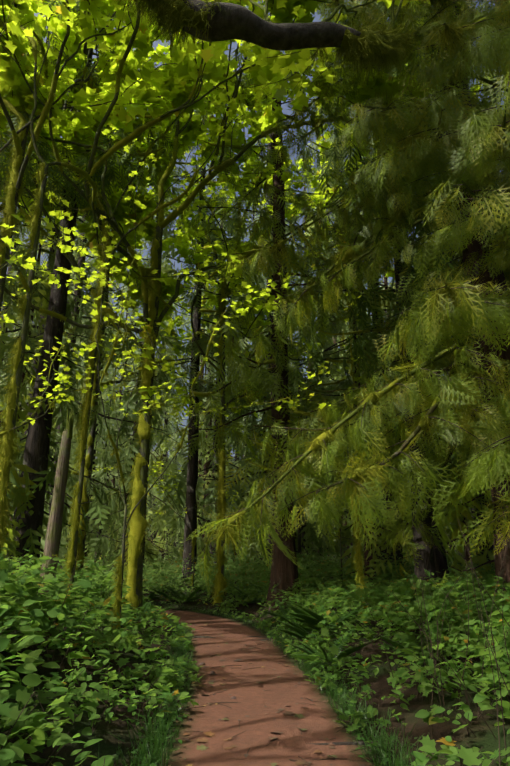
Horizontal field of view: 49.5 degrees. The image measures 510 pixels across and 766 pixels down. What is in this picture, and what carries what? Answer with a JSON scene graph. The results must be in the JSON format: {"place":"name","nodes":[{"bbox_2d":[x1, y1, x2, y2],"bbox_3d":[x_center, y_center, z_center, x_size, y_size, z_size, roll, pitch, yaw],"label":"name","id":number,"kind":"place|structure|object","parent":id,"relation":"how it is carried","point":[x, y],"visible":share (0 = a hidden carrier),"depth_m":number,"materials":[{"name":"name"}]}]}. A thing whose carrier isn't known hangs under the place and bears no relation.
{"place":"outdoors","nodes":[
{"label":"outdoors","id":0,"kind":"place"},
{"bbox_2d":[0,0,507,472],"label":"sky","id":1,"kind":"structure","parent":0,"point":[234,45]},
{"bbox_2d":[0,474,509,765],"bbox_3d":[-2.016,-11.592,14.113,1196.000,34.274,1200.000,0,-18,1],"label":"ground","id":2,"kind":"structure","parent":0,"point":[484,738],"depth_m":6.55,"materials":[{"name":"brown soil"}]},
{"bbox_2d":[38,404,74,635],"bbox_3d":[-4.214,2.913,11.585,0.474,5.159,0.480,0,-18,1],"label":"dead snag","id":3,"kind":"object","parent":2,"relation":"on","point":[53,538],"visible":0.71,"depth_m":11.62,"materials":[{"name":"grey wood"}]},
{"bbox_2d":[0,0,411,621],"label":"mossy tree trunks","id":4,"kind":"object","parent":2,"relation":"on","point":[230,22],"visible":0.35,"depth_m":14.51,"materials":[{"name":"green plant"}]},
{"bbox_2d":[0,0,481,539],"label":"maple leaves","id":5,"kind":"object","parent":4,"relation":"on","point":[172,86],"visible":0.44,"depth_m":18.31,"materials":[{"name":"green plant"}]},
{"bbox_2d":[0,0,509,638],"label":"moss on trunks and limbs","id":6,"kind":"object","parent":4,"relation":"on","point":[374,44],"visible":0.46,"depth_m":13.67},
{"bbox_2d":[0,545,509,765],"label":"undergrowth plants","id":7,"kind":"object","parent":2,"relation":"on","point":[21,608],"visible":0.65,"depth_m":8.00,"materials":[{"name":"green plant"}]},
{"bbox_2d":[0,0,509,595],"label":"tree trunks","id":8,"kind":"object","parent":2,"relation":"on","point":[36,454],"visible":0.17,"depth_m":20.43,"materials":[{"name":"brown plant"}]},
{"bbox_2d":[0,0,509,611],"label":"background foliage","id":9,"kind":"object","parent":8,"relation":"on","point":[102,506],"visible":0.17,"depth_m":24.97,"materials":[{"name":"green plant"}]},
{"bbox_2d":[0,0,509,618],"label":"conifer trunks","id":10,"kind":"object","parent":2,"relation":"on","point":[284,574],"visible":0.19,"depth_m":17.90,"materials":[{"name":"brown plant"}]},
{"bbox_2d":[0,0,509,619],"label":"conifer foliage","id":11,"kind":"object","parent":10,"relation":"on","point":[432,76],"visible":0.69,"depth_m":10.98,"materials":[{"name":"green plant"}]},
{"bbox_2d":[0,0,509,765],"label":"twigs","id":12,"kind":"object","parent":2,"relation":"on","point":[420,630],"visible":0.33,"depth_m":7.38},
{"bbox_2d":[0,579,509,689],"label":"ferns","id":13,"kind":"object","parent":2,"relation":"on","point":[310,617],"visible":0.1,"depth_m":11.67,"materials":[{"name":"green plant"}]},
{"bbox_2d":[98,602,454,765],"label":"verge grass and herbs","id":14,"kind":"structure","parent":2,"relation":"on","point":[158,739],"depth_m":5.99,"materials":[{"name":"green plant"}]},
{"bbox_2d":[150,608,379,765],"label":"dirt path","id":15,"kind":"structure","parent":0,"point":[258,725],"depth_m":6.82,"materials":[{"name":"brown soil"}]},
{"bbox_2d":[162,625,335,765],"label":"pebbles","id":16,"kind":"object","parent":15,"relation":"on","point":[213,672],"visible":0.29,"depth_m":7.64,"materials":[{"name":"brown stone"}]},
{"bbox_2d":[155,607,371,765],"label":"fallen leaves","id":17,"kind":"object","parent":15,"relation":"on","point":[203,747],"visible":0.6,"depth_m":6.13,"materials":[{"name":"brown plant"}]},
{"bbox_2d":[158,636,382,765],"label":"trail roots","id":18,"kind":"object","parent":15,"relation":"on","point":[349,743],"visible":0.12,"depth_m":5.58,"materials":[{"name":"brown wood"}]}
]}

